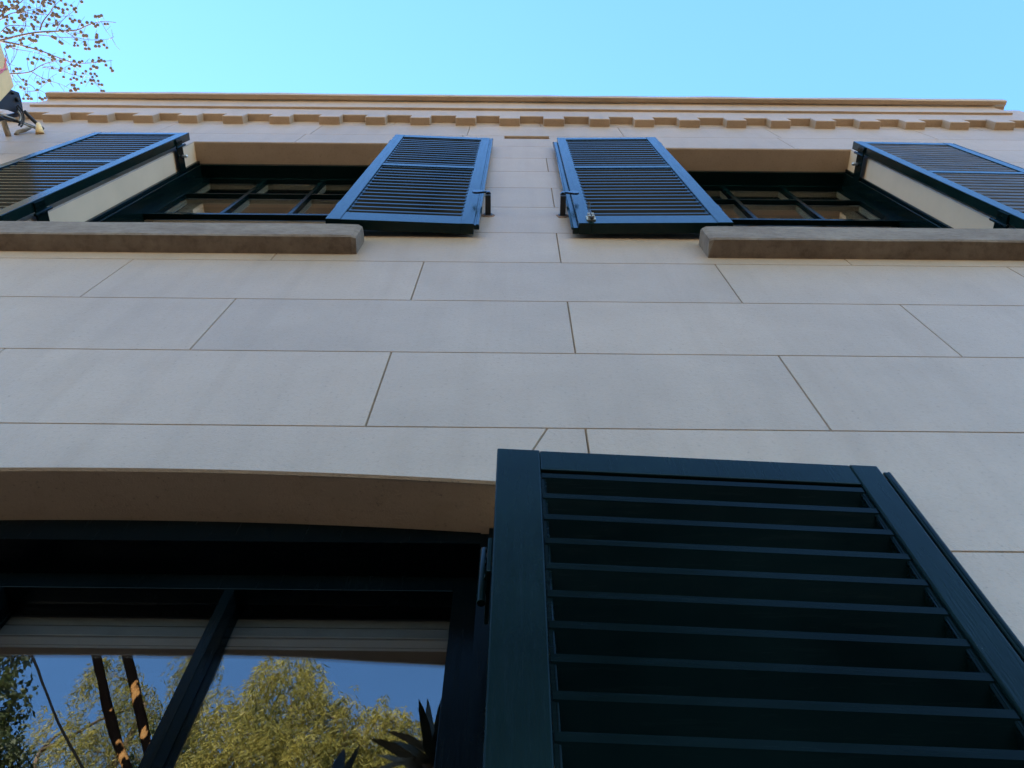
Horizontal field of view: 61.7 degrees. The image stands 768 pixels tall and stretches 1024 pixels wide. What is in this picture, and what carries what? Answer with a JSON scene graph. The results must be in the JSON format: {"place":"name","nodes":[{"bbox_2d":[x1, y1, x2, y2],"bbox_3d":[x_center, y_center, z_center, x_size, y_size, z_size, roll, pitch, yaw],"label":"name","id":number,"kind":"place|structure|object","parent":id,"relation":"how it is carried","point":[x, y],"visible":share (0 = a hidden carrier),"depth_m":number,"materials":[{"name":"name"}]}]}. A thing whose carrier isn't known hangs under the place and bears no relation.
{"place":"outdoors","nodes":[
{"label":"outdoors","id":0,"kind":"place"},
{"bbox_2d":[0,0,118,101],"bbox_3d":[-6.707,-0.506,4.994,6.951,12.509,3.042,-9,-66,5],"label":"plane tree","id":1,"kind":"object","parent":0,"point":[23,19],"visible":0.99,"depth_m":7.32,"materials":[{"name":"brown plant"}]},
{"bbox_2d":[0,91,1023,767],"bbox_3d":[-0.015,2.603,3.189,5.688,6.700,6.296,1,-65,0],"label":"house","id":2,"kind":"structure","parent":0,"point":[642,431],"depth_m":1.56,"materials":[{"name":"stone"},{"name":"glass"},{"name":"green paint"}]},
{"bbox_2d":[0,43,44,135],"bbox_3d":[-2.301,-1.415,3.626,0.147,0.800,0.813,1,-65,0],"label":"hanging sign","id":3,"kind":"object","parent":2,"relation":"attached to","point":[10,100],"visible":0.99,"depth_m":3.96,"materials":[{"name":"white metal"}]},
{"bbox_2d":[0,161,369,253],"bbox_3d":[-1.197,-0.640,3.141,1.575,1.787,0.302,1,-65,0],"label":"window","id":4,"kind":"structure","parent":2,"relation":"in","point":[148,220],"depth_m":3.02,"materials":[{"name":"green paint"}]},
{"bbox_2d":[0,615,449,660],"bbox_3d":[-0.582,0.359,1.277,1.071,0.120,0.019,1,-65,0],"label":"blind","id":5,"kind":"object","parent":2,"relation":"attached to","point":[249,638],"visible":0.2,"depth_m":1.24,"materials":[{"name":"fabric"}]},
{"bbox_2d":[0,520,493,767],"bbox_3d":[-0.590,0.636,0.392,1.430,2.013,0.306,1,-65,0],"label":"window","id":6,"kind":"structure","parent":2,"relation":"in","point":[224,572],"depth_m":1.26,"materials":[{"name":"green paint"}]},
{"bbox_2d":[686,169,1023,260],"bbox_3d":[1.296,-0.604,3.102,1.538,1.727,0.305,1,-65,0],"label":"window","id":7,"kind":"structure","parent":2,"relation":"in","point":[892,228],"depth_m":2.36,"materials":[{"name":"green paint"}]},
{"bbox_2d":[0,0,1023,111],"label":"sky","id":8,"kind":"structure","parent":0,"point":[913,49],"materials":[{"name":"blue"}]}
]}

